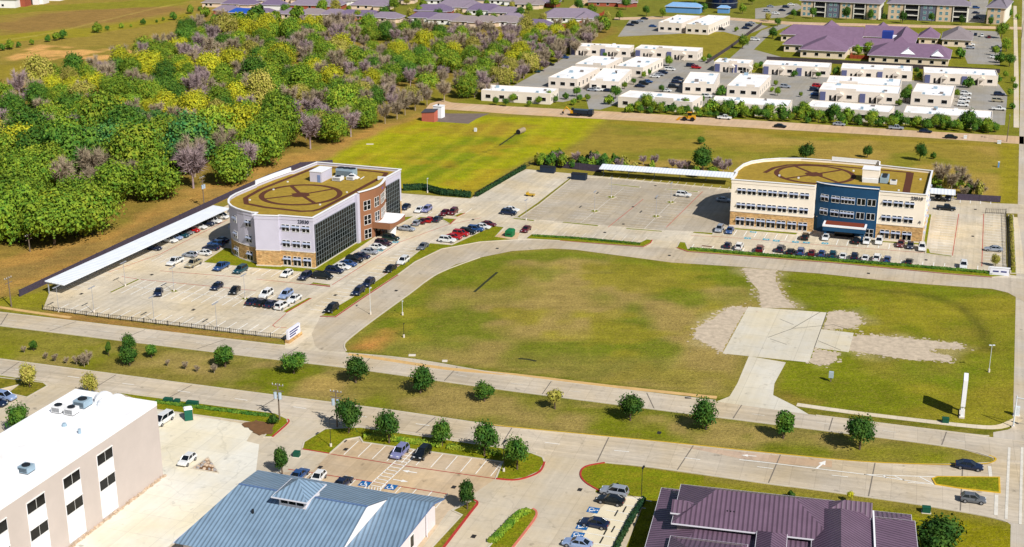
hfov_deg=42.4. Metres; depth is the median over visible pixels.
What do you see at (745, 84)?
office pavilion
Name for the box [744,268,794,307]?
gravel track
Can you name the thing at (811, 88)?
parked car
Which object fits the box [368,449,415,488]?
ladder crossing
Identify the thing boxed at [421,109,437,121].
pump house
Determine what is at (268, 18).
broadleaf tree
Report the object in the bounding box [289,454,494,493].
red lane lines
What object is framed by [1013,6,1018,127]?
pavement
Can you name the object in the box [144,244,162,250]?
parked car
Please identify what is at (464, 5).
suburban house
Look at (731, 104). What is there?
ornamental tree
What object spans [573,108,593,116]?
dump truck
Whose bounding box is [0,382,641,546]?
foreground paving
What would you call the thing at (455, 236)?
parked car
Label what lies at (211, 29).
bare tree
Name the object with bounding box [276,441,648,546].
stall lines
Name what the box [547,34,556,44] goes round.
bare tree
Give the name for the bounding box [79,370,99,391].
street tree
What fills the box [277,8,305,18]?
suburban house
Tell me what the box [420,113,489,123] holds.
pump pad
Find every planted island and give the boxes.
[0,378,45,396]
[111,279,138,291]
[121,393,286,435]
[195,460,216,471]
[204,237,373,271]
[284,298,309,311]
[303,428,542,478]
[321,226,509,315]
[417,217,453,222]
[434,501,475,546]
[490,509,534,546]
[517,178,570,216]
[527,234,650,245]
[563,222,597,225]
[678,242,1001,276]
[734,228,796,233]
[924,214,930,243]
[926,249,948,255]
[934,477,998,491]
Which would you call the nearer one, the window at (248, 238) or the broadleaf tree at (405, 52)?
the window at (248, 238)
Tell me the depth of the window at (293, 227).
336.98 m
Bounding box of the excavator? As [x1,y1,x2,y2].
[562,106,577,115]
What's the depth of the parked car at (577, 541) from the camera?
205.33 m
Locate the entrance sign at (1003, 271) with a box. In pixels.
[989,266,1010,275]
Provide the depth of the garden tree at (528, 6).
834.62 m
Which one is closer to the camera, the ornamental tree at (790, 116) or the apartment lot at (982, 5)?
the ornamental tree at (790, 116)
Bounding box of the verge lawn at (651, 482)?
[581,463,703,498]
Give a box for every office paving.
[514,54,1006,124]
[618,16,767,36]
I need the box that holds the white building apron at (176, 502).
[75,410,258,546]
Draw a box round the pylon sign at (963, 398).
[959,373,968,418]
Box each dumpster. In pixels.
[505,228,514,236]
[540,165,555,172]
[571,172,587,179]
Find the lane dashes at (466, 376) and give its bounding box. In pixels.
[12,320,964,441]
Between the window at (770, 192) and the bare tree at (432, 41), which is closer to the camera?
the window at (770, 192)
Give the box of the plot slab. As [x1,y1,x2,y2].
[723,307,853,361]
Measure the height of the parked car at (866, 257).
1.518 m
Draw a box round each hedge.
[155,399,269,416]
[363,432,441,447]
[403,183,471,197]
[446,443,501,455]
[474,165,526,196]
[487,507,530,543]
[532,234,640,244]
[613,496,645,546]
[690,247,990,273]
[1008,214,1015,270]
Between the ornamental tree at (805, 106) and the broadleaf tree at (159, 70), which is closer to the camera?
the ornamental tree at (805, 106)
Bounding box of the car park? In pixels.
[43,169,1023,353]
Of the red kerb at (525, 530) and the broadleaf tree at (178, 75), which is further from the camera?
the broadleaf tree at (178, 75)
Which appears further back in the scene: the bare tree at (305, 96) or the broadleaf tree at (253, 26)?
the broadleaf tree at (253, 26)
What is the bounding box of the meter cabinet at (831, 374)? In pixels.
[829,371,833,381]
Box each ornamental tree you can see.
[492,96,498,103]
[502,98,508,105]
[509,93,517,102]
[535,96,541,102]
[562,92,568,98]
[570,98,576,104]
[573,86,580,96]
[576,94,582,99]
[603,94,614,104]
[609,85,621,98]
[624,104,633,112]
[634,99,641,109]
[637,104,643,112]
[640,92,652,107]
[646,106,653,113]
[649,100,656,110]
[656,101,664,113]
[658,84,664,90]
[665,55,673,63]
[668,102,676,109]
[678,106,686,114]
[684,104,690,111]
[696,109,703,115]
[702,97,719,111]
[702,105,710,114]
[712,110,719,117]
[716,85,726,95]
[719,103,727,113]
[721,98,735,114]
[728,108,737,117]
[733,100,748,115]
[738,34,748,48]
[741,106,750,115]
[750,104,757,112]
[754,107,761,117]
[762,108,770,119]
[765,102,775,111]
[768,27,777,38]
[771,112,777,120]
[774,17,780,25]
[774,87,780,95]
[775,102,790,112]
[778,110,786,119]
[788,113,795,119]
[790,70,797,76]
[791,105,799,117]
[796,109,805,118]
[798,101,810,117]
[803,115,810,122]
[805,108,815,118]
[813,108,825,121]
[821,116,828,122]
[823,108,828,117]
[826,103,841,120]
[832,67,838,74]
[835,112,845,121]
[841,107,854,115]
[846,114,853,123]
[852,113,862,122]
[853,44,862,54]
[864,112,872,121]
[865,40,873,52]
[866,108,879,120]
[867,117,874,126]
[874,118,883,126]
[885,115,896,125]
[889,110,903,119]
[895,99,902,105]
[900,85,911,101]
[901,115,909,127]
[909,117,916,126]
[913,115,921,127]
[922,118,932,127]
[930,114,939,127]
[933,112,944,127]
[940,115,951,120]
[940,122,946,129]
[947,120,956,130]
[953,118,961,128]
[954,89,960,94]
[955,47,965,57]
[956,123,963,129]
[960,108,976,123]
[962,76,974,87]
[970,116,982,131]
[970,123,977,130]
[978,117,993,128]
[984,121,994,132]
[992,45,999,54]
[992,122,999,131]
[994,52,1004,62]
[995,22,1009,38]
[1001,38,1010,50]
[1004,53,1016,66]
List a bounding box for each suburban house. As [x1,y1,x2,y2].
[0,0,20,7]
[20,0,30,6]
[31,0,48,4]
[201,0,226,6]
[213,5,240,13]
[221,0,260,7]
[228,8,249,15]
[261,0,287,9]
[263,8,276,13]
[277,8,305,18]
[289,0,346,9]
[304,8,325,17]
[321,9,344,18]
[341,9,355,17]
[342,0,356,4]
[350,0,392,10]
[353,10,378,19]
[373,12,404,23]
[399,0,417,3]
[408,11,437,22]
[413,4,454,13]
[425,0,441,3]
[428,13,461,24]
[438,0,479,12]
[452,15,480,27]
[467,3,498,14]
[478,15,499,26]
[487,6,522,15]
[489,0,510,4]
[497,15,520,24]
[505,13,522,17]
[509,0,544,8]
[533,19,552,26]
[543,0,561,6]
[545,8,598,22]
[587,0,637,6]
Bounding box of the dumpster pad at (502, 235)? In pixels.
[495,231,518,238]
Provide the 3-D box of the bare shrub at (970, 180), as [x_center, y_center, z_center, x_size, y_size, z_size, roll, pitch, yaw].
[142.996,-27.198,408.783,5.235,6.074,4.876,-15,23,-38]
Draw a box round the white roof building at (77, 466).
[0,389,166,546]
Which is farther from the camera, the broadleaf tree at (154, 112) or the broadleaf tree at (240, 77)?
the broadleaf tree at (240, 77)
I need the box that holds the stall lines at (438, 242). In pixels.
[57,200,1004,335]
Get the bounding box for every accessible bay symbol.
[358,481,370,486]
[384,484,397,489]
[571,531,584,536]
[575,523,588,529]
[586,506,599,512]
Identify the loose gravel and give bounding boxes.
[687,266,973,367]
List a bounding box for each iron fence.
[42,305,281,337]
[475,160,533,196]
[985,209,1008,266]
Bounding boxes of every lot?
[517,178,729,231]
[755,3,800,18]
[962,30,1001,64]
[968,0,988,22]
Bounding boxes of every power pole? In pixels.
[4,277,11,306]
[200,176,204,202]
[272,383,283,419]
[330,389,341,426]
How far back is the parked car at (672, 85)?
585.94 m
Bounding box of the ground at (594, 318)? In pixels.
[0,0,1021,546]
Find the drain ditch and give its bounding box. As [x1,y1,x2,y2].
[473,272,497,291]
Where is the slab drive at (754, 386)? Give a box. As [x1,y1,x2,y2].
[717,356,806,413]
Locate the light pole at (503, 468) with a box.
[502,440,505,471]
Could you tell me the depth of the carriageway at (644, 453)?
236.20 m
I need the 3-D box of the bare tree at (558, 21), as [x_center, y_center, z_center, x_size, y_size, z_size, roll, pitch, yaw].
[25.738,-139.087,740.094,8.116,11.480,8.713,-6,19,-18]
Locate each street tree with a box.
[5,400,29,427]
[17,362,36,386]
[28,340,36,350]
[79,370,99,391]
[105,341,110,355]
[118,345,139,365]
[120,332,136,348]
[145,344,157,357]
[213,344,234,366]
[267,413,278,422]
[273,446,289,473]
[277,351,308,373]
[331,395,363,432]
[343,354,372,382]
[373,405,401,443]
[406,363,436,393]
[431,418,453,445]
[458,478,475,508]
[471,418,502,455]
[473,380,494,401]
[502,432,531,469]
[546,389,563,408]
[616,391,644,420]
[688,394,718,429]
[691,143,713,169]
[696,136,704,143]
[775,410,794,438]
[787,490,795,495]
[790,10,796,18]
[797,141,815,157]
[809,6,816,14]
[842,5,850,16]
[843,412,877,449]
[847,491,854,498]
[863,143,873,157]
[867,8,874,17]
[898,9,907,22]
[913,141,927,160]
[915,512,966,546]
[928,13,934,22]
[930,152,936,158]
[959,14,965,24]
[988,16,993,23]
[990,253,1000,265]
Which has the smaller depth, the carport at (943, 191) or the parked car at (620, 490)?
the parked car at (620, 490)
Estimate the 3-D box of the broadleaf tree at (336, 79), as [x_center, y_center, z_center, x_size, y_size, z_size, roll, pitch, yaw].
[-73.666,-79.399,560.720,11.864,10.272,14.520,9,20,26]
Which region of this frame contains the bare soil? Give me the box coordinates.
[242,420,273,434]
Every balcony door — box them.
[905,10,917,12]
[906,5,918,7]
[954,6,966,9]
[954,12,966,14]
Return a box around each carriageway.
[0,313,1023,460]
[0,360,1023,524]
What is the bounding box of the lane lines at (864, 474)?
[739,459,935,484]
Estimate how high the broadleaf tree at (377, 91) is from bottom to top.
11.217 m
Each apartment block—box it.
[799,0,885,19]
[887,0,970,22]
[985,0,1013,23]
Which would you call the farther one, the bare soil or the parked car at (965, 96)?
the parked car at (965, 96)
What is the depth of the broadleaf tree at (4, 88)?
532.03 m
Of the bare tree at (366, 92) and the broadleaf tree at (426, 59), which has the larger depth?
the broadleaf tree at (426, 59)
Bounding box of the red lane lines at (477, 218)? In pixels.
[110,191,983,327]
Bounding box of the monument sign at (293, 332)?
[285,322,301,343]
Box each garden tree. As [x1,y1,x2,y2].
[280,3,289,10]
[314,0,328,9]
[330,0,340,8]
[378,5,389,11]
[387,0,399,11]
[406,6,414,15]
[419,0,427,4]
[475,8,483,16]
[515,6,524,13]
[516,22,526,30]
[525,2,532,13]
[530,27,540,39]
[539,12,546,19]
[549,0,561,7]
[573,0,583,7]
[588,3,596,11]
[604,11,611,19]
[615,9,622,19]
[621,0,630,5]
[642,5,649,15]
[659,8,666,17]
[701,3,707,9]
[739,3,746,13]
[765,12,771,19]
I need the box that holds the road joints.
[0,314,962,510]
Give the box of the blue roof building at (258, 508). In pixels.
[173,470,443,546]
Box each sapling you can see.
[72,355,80,364]
[77,355,88,366]
[80,349,91,363]
[210,364,216,372]
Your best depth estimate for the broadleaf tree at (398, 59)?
613.64 m
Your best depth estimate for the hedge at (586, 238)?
363.57 m
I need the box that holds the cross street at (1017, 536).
[1010,0,1023,546]
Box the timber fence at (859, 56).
[850,53,868,58]
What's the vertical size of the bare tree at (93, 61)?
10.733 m
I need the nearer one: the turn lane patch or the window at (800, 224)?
the turn lane patch
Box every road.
[426,100,1023,143]
[614,16,1021,29]
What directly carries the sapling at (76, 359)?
on the ground at (594, 318)
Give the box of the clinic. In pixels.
[780,20,973,65]
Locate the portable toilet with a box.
[183,406,192,420]
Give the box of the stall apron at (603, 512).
[582,497,639,546]
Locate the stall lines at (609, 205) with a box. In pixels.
[499,174,728,239]
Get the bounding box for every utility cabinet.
[163,397,172,401]
[173,398,180,402]
[186,400,198,404]
[292,450,300,457]
[921,505,930,513]
[941,416,948,423]
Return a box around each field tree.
[5,39,14,49]
[44,35,50,40]
[52,32,60,40]
[59,29,67,38]
[92,21,102,32]
[168,11,176,19]
[186,4,193,12]
[200,6,210,17]
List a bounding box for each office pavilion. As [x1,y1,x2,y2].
[481,85,558,104]
[548,66,599,88]
[570,43,633,56]
[575,55,622,70]
[589,68,631,88]
[616,56,662,76]
[618,90,702,112]
[635,45,702,60]
[658,15,699,32]
[682,72,719,94]
[686,15,729,34]
[712,96,791,117]
[714,58,752,72]
[727,72,770,97]
[762,60,831,77]
[808,100,894,123]
[818,82,900,104]
[827,75,901,85]
[840,63,912,80]
[903,105,992,128]
[910,83,955,106]
[923,67,997,85]
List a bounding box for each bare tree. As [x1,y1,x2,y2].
[0,108,9,119]
[2,88,24,100]
[6,67,28,96]
[23,77,45,88]
[32,96,51,107]
[50,154,76,178]
[76,146,109,172]
[78,164,97,182]
[85,54,97,66]
[95,60,116,75]
[96,59,110,66]
[108,44,128,55]
[113,159,139,193]
[123,97,141,107]
[124,67,142,79]
[132,72,150,80]
[136,41,149,52]
[149,101,163,111]
[151,32,165,43]
[165,105,181,116]
[166,31,177,40]
[173,142,207,188]
[175,42,191,53]
[175,133,207,176]
[181,75,193,90]
[182,42,202,55]
[186,48,198,63]
[188,72,202,88]
[189,15,202,26]
[191,68,210,83]
[191,86,207,93]
[192,32,205,50]
[193,65,209,76]
[195,13,205,25]
[198,77,217,91]
[202,47,220,57]
[203,37,215,50]
[204,24,222,37]
[210,123,238,148]
[213,81,227,88]
[214,8,225,15]
[214,41,227,49]
[223,36,241,48]
[228,57,244,70]
[231,67,240,76]
[234,139,257,171]
[236,95,256,105]
[241,73,248,85]
[245,34,259,42]
[280,82,298,97]
[285,35,300,48]
[286,37,298,53]
[291,29,308,44]
[293,98,302,114]
[297,44,315,60]
[297,52,310,62]
[298,38,314,50]
[298,110,320,148]
[301,90,315,103]
[301,97,320,111]
[304,28,314,33]
[311,86,328,105]
[314,58,328,72]
[314,104,333,113]
[316,30,330,37]
[321,15,337,36]
[325,49,348,68]
[327,25,340,36]
[330,10,343,24]
[330,20,345,27]
[330,22,347,35]
[332,73,347,78]
[333,105,351,119]
[335,48,342,58]
[342,60,357,73]
[343,110,360,136]
[344,13,355,22]
[344,75,360,82]
[347,25,360,42]
[355,87,372,100]
[357,34,369,45]
[358,58,371,71]
[361,77,374,82]
[367,64,379,71]
[374,81,389,101]
[377,44,386,53]
[377,102,389,123]
[378,53,394,66]
[379,73,395,85]
[380,82,396,95]
[384,72,396,81]
[385,92,398,111]
[389,27,400,37]
[390,101,404,118]
[393,86,406,100]
[399,95,412,114]
[401,28,415,47]
[403,65,416,85]
[406,90,422,110]
[408,42,416,50]
[416,81,428,100]
[417,64,434,74]
[421,19,433,30]
[422,87,432,100]
[430,36,441,45]
[435,79,452,101]
[436,67,449,80]
[437,65,450,73]
[443,34,455,42]
[447,26,456,34]
[450,20,459,28]
[452,69,464,93]
[454,30,466,43]
[463,56,477,67]
[465,24,474,30]
[472,26,481,33]
[473,44,483,51]
[474,19,483,31]
[476,32,485,40]
[476,69,491,85]
[479,37,491,49]
[480,20,493,35]
[485,21,496,30]
[487,29,499,38]
[488,33,496,42]
[494,52,506,68]
[499,24,507,31]
[501,45,510,54]
[504,31,514,44]
[505,29,516,38]
[507,23,521,37]
[527,40,536,47]
[528,34,538,40]
[537,41,548,50]
[542,29,551,36]
[542,34,553,43]
[542,45,551,55]
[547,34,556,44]
[550,40,562,50]
[553,16,563,26]
[553,37,564,46]
[557,30,570,44]
[578,24,591,32]
[581,17,589,27]
[593,21,603,35]
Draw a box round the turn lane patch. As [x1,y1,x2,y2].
[683,446,831,466]
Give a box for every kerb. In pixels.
[0,312,1005,521]
[0,377,47,397]
[108,278,140,292]
[117,392,287,437]
[191,457,218,472]
[202,236,375,271]
[271,419,289,436]
[281,297,311,312]
[301,427,545,478]
[320,226,519,316]
[323,274,397,316]
[344,257,479,350]
[432,501,475,546]
[442,500,478,546]
[487,423,996,464]
[496,461,544,480]
[512,508,537,546]
[516,178,570,217]
[525,234,652,246]
[560,240,651,246]
[561,221,599,226]
[580,462,604,490]
[607,183,640,187]
[625,228,662,231]
[676,241,1010,276]
[676,247,987,276]
[735,228,797,234]
[923,214,931,246]
[925,248,952,256]
[932,476,1000,492]
[1008,215,1016,273]
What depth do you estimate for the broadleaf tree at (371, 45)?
683.77 m
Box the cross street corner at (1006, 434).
[993,428,1012,523]
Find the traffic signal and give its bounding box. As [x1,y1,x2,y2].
[1011,396,1023,427]
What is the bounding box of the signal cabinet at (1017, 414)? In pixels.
[1013,406,1019,416]
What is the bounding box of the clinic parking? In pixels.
[279,440,500,546]
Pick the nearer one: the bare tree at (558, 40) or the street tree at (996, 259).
the street tree at (996, 259)
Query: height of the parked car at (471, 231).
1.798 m
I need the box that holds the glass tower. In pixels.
[705,0,737,8]
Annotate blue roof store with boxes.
[665,2,702,13]
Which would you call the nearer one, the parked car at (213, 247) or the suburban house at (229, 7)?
the parked car at (213, 247)
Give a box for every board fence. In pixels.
[19,160,332,296]
[534,159,601,171]
[707,22,761,62]
[767,56,999,72]
[956,193,1000,201]
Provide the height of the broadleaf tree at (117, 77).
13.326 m
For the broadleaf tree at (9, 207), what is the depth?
355.57 m
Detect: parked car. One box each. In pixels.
[0,389,16,401]
[0,398,7,407]
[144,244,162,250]
[153,287,162,296]
[158,408,174,426]
[161,236,178,242]
[172,234,182,239]
[177,231,189,237]
[177,451,196,466]
[182,251,197,257]
[183,229,193,234]
[187,226,200,232]
[194,223,207,229]
[196,249,212,255]
[200,219,214,226]
[202,244,219,250]
[207,239,224,246]
[210,281,223,290]
[212,236,229,242]
[215,212,228,219]
[228,285,240,294]
[232,263,247,273]
[244,297,259,305]
[254,298,269,306]
[258,287,273,298]
[263,300,279,307]
[273,300,289,309]
[278,287,293,298]
[280,268,293,277]
[286,293,301,302]
[291,467,309,477]
[297,269,312,280]
[310,469,326,480]
[312,270,333,279]
[323,301,339,313]
[325,265,344,273]
[334,262,350,269]
[334,475,353,484]
[340,259,356,266]
[345,254,363,262]
[351,284,365,295]
[354,251,370,259]
[360,247,378,254]
[362,276,375,287]
[368,243,386,250]
[374,238,392,246]
[382,233,399,241]
[383,264,396,272]
[390,441,409,458]
[396,254,409,264]
[398,224,415,231]
[402,203,410,209]
[412,219,420,225]
[412,442,431,460]
[414,206,422,212]
[417,242,428,249]
[419,218,425,223]
[421,204,432,212]
[426,216,432,222]
[432,216,443,222]
[438,234,455,242]
[439,209,448,215]
[446,233,462,239]
[447,206,458,214]
[452,228,469,236]
[460,226,476,234]
[467,224,483,231]
[476,223,490,229]
[480,220,496,226]
[500,208,516,215]
[504,206,519,211]
[521,225,531,232]
[561,536,592,546]
[579,516,609,529]
[587,87,597,91]
[596,493,625,506]
[599,483,628,496]
[634,83,644,87]
[638,80,648,84]
[665,66,675,70]
[668,83,678,87]
[671,79,681,83]
[676,190,691,197]
[691,65,701,68]
[701,93,711,97]
[714,223,723,232]
[716,196,730,202]
[724,241,731,248]
[725,226,733,233]
[735,242,743,249]
[755,244,764,252]
[774,123,786,127]
[776,244,785,252]
[780,83,790,87]
[786,248,794,254]
[796,247,804,254]
[801,232,809,240]
[808,249,815,256]
[809,86,818,91]
[812,83,820,86]
[818,250,825,256]
[822,233,829,240]
[828,250,837,257]
[833,121,845,125]
[839,252,846,258]
[850,252,858,259]
[852,237,860,243]
[861,254,869,260]
[863,236,870,244]
[872,253,881,261]
[875,235,882,244]
[883,255,891,261]
[896,239,904,247]
[905,258,913,263]
[906,241,913,248]
[918,241,925,251]
[919,128,931,132]
[934,194,941,200]
[944,134,957,138]
[944,195,951,200]
[955,458,983,471]
[957,102,968,106]
[958,98,969,102]
[959,95,970,98]
[959,259,967,268]
[960,90,971,94]
[960,491,985,504]
[984,245,1002,251]
[992,97,1003,101]
[993,91,1004,95]
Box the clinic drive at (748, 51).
[731,24,789,63]
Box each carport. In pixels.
[45,205,228,293]
[599,164,733,180]
[930,188,955,200]
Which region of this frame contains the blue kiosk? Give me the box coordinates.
[717,5,730,12]
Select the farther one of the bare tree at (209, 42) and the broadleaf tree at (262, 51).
the bare tree at (209, 42)
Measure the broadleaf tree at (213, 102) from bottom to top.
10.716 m
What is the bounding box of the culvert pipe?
[516,127,525,134]
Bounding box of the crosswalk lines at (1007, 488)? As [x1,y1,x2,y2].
[1005,447,1022,523]
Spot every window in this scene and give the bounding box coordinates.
[0,517,7,534]
[26,491,45,514]
[30,518,48,542]
[62,467,80,489]
[66,493,83,516]
[96,445,112,466]
[99,470,115,491]
[232,230,237,238]
[233,246,238,256]
[244,219,250,226]
[244,235,251,242]
[246,251,252,260]
[281,224,289,231]
[281,240,289,246]
[283,256,290,265]
[291,225,299,231]
[292,240,300,247]
[293,256,301,265]
[301,226,309,232]
[302,241,310,248]
[303,257,311,266]
[363,199,370,210]
[364,214,370,225]
[364,228,371,238]
[374,196,378,206]
[375,210,379,221]
[381,191,383,203]
[381,206,384,217]
[410,533,413,546]
[735,217,744,225]
[736,202,744,208]
[737,187,745,194]
[745,217,754,226]
[746,203,755,209]
[747,188,755,195]
[756,218,764,226]
[757,204,765,210]
[758,189,766,195]
[766,219,774,227]
[767,205,775,211]
[768,190,776,196]
[776,220,785,228]
[777,205,786,212]
[778,191,787,197]
[787,221,796,229]
[788,206,797,213]
[789,192,797,198]
[798,222,806,230]
[799,207,807,214]
[800,192,809,199]
[819,207,827,214]
[820,194,828,201]
[830,209,838,216]
[831,196,839,202]
[840,210,853,218]
[841,197,854,204]
[856,212,863,219]
[857,198,865,205]
[865,229,873,237]
[866,213,874,220]
[867,199,875,206]
[880,229,888,238]
[881,214,890,221]
[883,199,891,206]
[891,230,899,239]
[892,215,901,222]
[894,200,902,207]
[902,231,911,240]
[903,216,912,223]
[905,201,914,208]
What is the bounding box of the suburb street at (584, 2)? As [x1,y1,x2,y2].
[569,0,587,7]
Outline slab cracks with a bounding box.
[770,312,848,349]
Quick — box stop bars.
[988,466,997,514]
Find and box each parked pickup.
[166,256,183,265]
[185,258,202,267]
[209,216,221,223]
[212,261,229,270]
[717,114,731,119]
[889,124,903,129]
[936,203,955,210]
[991,105,1005,110]
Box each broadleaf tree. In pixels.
[0,79,17,101]
[0,91,27,111]
[0,128,20,151]
[0,137,35,165]
[0,163,44,195]
[0,170,45,245]
[1,104,52,133]
[1,147,60,185]
[2,122,35,150]
[10,124,56,151]
[15,186,97,244]
[17,52,57,84]
[22,79,49,110]
[22,141,44,156]
[26,176,52,194]
[32,139,71,184]
[34,99,61,118]
[36,189,66,200]
[37,112,81,130]
[38,101,72,114]
[39,109,103,174]
[41,74,63,89]
[44,87,68,104]
[47,168,102,195]
[49,82,70,94]
[52,63,61,76]
[55,86,84,110]
[57,65,80,82]
[61,51,84,70]
[61,75,81,86]
[63,182,127,236]
[67,80,97,95]
[68,86,125,129]
[68,98,83,113]
[76,59,96,80]
[76,70,104,90]
[82,118,123,152]
[88,137,113,163]
[91,157,137,203]
[95,72,126,91]
[96,99,148,127]
[99,77,124,96]
[106,118,172,167]
[107,45,128,62]
[109,52,124,76]
[111,95,126,105]
[117,75,146,95]
[119,52,134,59]
[119,55,142,76]
[122,88,144,105]
[126,122,169,158]
[127,104,144,112]
[128,146,185,202]
[130,34,160,52]
[134,46,163,66]
[134,79,164,100]
[139,60,159,77]
[139,98,154,113]
[143,113,176,157]
[144,108,167,120]
[145,85,165,99]
[148,42,169,63]
[148,57,177,79]
[150,69,180,88]
[151,89,178,112]
[159,41,177,54]
[160,108,219,168]
[162,47,173,54]
[162,80,187,104]
[168,35,187,49]
[169,53,188,69]
[170,70,188,90]
[173,24,195,38]
[174,15,198,27]
[174,23,196,43]
[174,58,195,70]
[175,88,209,108]
[177,41,203,53]
[177,54,194,64]
[177,60,195,74]
[180,92,207,115]
[186,28,207,48]
[193,103,242,153]
[194,50,221,64]
[194,52,222,83]
[195,26,207,38]
[205,83,232,104]
[206,97,227,111]
[207,70,230,87]
[208,140,253,186]
[209,10,239,33]
[210,60,233,80]
[213,31,232,48]
[214,92,235,105]
[215,102,228,112]
[217,44,247,68]
[220,98,264,137]
[225,78,249,97]
[227,73,244,87]
[227,118,287,166]
[229,30,249,46]
[231,86,258,103]
[232,98,258,109]
[234,15,253,31]
[238,52,268,75]
[239,38,260,55]
[240,24,250,38]
[244,66,278,107]
[245,18,272,37]
[246,106,292,159]
[249,46,263,56]
[250,25,272,43]
[250,67,270,75]
[251,92,305,148]
[254,12,277,23]
[256,47,268,61]
[260,89,287,105]
[263,36,278,45]
[263,39,277,49]
[263,47,292,73]
[263,59,281,75]
[264,41,296,64]
[267,20,282,37]
[269,72,290,94]
[270,39,297,61]
[279,14,302,39]
[279,64,294,78]
[280,72,288,84]
[283,92,299,111]
[286,29,296,39]
[286,60,316,89]
[289,82,311,101]
[299,21,311,32]
[301,14,320,24]
[302,52,329,66]
[303,30,326,53]
[303,106,329,117]
[305,57,322,69]
[308,21,327,32]
[308,69,323,92]
[311,81,326,98]
[312,110,328,138]
[315,40,337,53]
[317,111,352,142]
[319,49,336,65]
[320,64,344,82]
[320,77,348,105]
[321,81,359,113]
[325,75,347,86]
[326,35,349,55]
[329,31,354,54]
[337,98,357,125]
[340,80,364,96]
[342,43,365,72]
[344,21,360,40]
[350,68,363,82]
[351,97,378,128]
[354,95,379,113]
[355,79,372,90]
[358,22,366,38]
[359,11,376,27]
[360,23,381,40]
[361,67,381,85]
[362,48,378,59]
[365,38,379,49]
[366,55,380,68]
[369,83,385,105]
[375,69,385,80]
[376,19,393,40]
[379,60,403,82]
[381,47,395,57]
[386,40,407,50]
[387,31,400,39]
[390,53,405,69]
[392,41,409,49]
[392,45,406,55]
[394,20,411,36]
[398,48,414,56]
[399,84,422,103]
[400,60,417,81]
[402,54,416,62]
[410,19,423,30]
[412,28,434,49]
[412,43,427,55]
[413,50,438,73]
[415,71,439,89]
[429,39,451,68]
[431,29,442,40]
[433,22,447,32]
[434,30,453,43]
[436,50,462,72]
[445,39,462,56]
[452,73,478,98]
[453,25,470,43]
[457,58,483,81]
[461,44,482,66]
[463,35,482,48]
[470,63,489,79]
[474,56,496,78]
[482,41,504,53]
[483,48,500,63]
[487,61,512,84]
[491,30,503,40]
[496,38,510,56]
[500,68,516,80]
[501,57,520,70]
[504,49,519,60]
[508,40,532,53]
[516,29,529,39]
[516,50,533,60]
[517,14,534,29]
[518,49,540,72]
[521,31,537,40]
[521,37,537,45]
[533,21,547,31]
[547,23,565,34]
[551,33,564,40]
[562,35,581,47]
[564,17,579,29]
[569,24,580,36]
[583,21,597,33]
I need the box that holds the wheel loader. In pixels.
[676,111,695,121]
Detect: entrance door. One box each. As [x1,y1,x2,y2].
[375,228,380,236]
[834,227,854,237]
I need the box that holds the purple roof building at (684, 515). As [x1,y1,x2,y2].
[645,484,917,546]
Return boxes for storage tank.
[433,103,444,117]
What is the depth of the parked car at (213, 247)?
354.26 m
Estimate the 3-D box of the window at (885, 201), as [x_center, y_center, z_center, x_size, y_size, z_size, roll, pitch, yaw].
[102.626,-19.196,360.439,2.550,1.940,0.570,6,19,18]
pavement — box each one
[0,306,71,317]
[348,354,716,398]
[796,403,1021,428]
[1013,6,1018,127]
[1014,217,1023,273]
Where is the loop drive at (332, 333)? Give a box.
[312,240,1023,351]
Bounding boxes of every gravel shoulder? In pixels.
[694,307,746,351]
[810,350,838,364]
[824,311,861,328]
[849,335,961,360]
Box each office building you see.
[227,161,404,268]
[729,157,932,242]
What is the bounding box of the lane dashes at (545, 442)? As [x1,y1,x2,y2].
[18,369,923,483]
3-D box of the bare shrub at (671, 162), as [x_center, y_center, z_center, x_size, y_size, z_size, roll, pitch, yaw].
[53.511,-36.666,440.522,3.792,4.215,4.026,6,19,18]
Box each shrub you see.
[477,80,487,89]
[480,83,491,88]
[513,68,522,74]
[513,74,521,81]
[517,64,528,78]
[536,154,543,164]
[537,48,548,55]
[541,55,549,61]
[541,61,550,71]
[545,152,557,165]
[552,44,566,61]
[553,51,561,58]
[557,153,567,165]
[564,35,575,52]
[568,159,575,166]
[569,151,579,161]
[570,40,580,54]
[576,26,589,33]
[577,155,585,163]
[581,32,593,42]
[585,150,596,159]
[586,28,597,42]
[588,153,599,159]
[588,156,595,164]
[595,155,607,164]
[611,153,617,162]
[614,158,623,164]
[619,155,629,164]
[639,156,646,164]
[648,160,654,173]
[649,153,658,162]
[668,159,674,166]
[675,159,684,168]
[683,159,690,168]
[707,166,718,170]
[710,157,722,166]
[718,160,727,171]
[725,158,732,169]
[931,173,942,186]
[932,161,952,185]
[942,174,950,187]
[946,172,962,188]
[952,171,964,188]
[953,165,971,188]
[960,186,969,193]
[963,182,973,193]
[964,178,978,192]
[974,181,984,194]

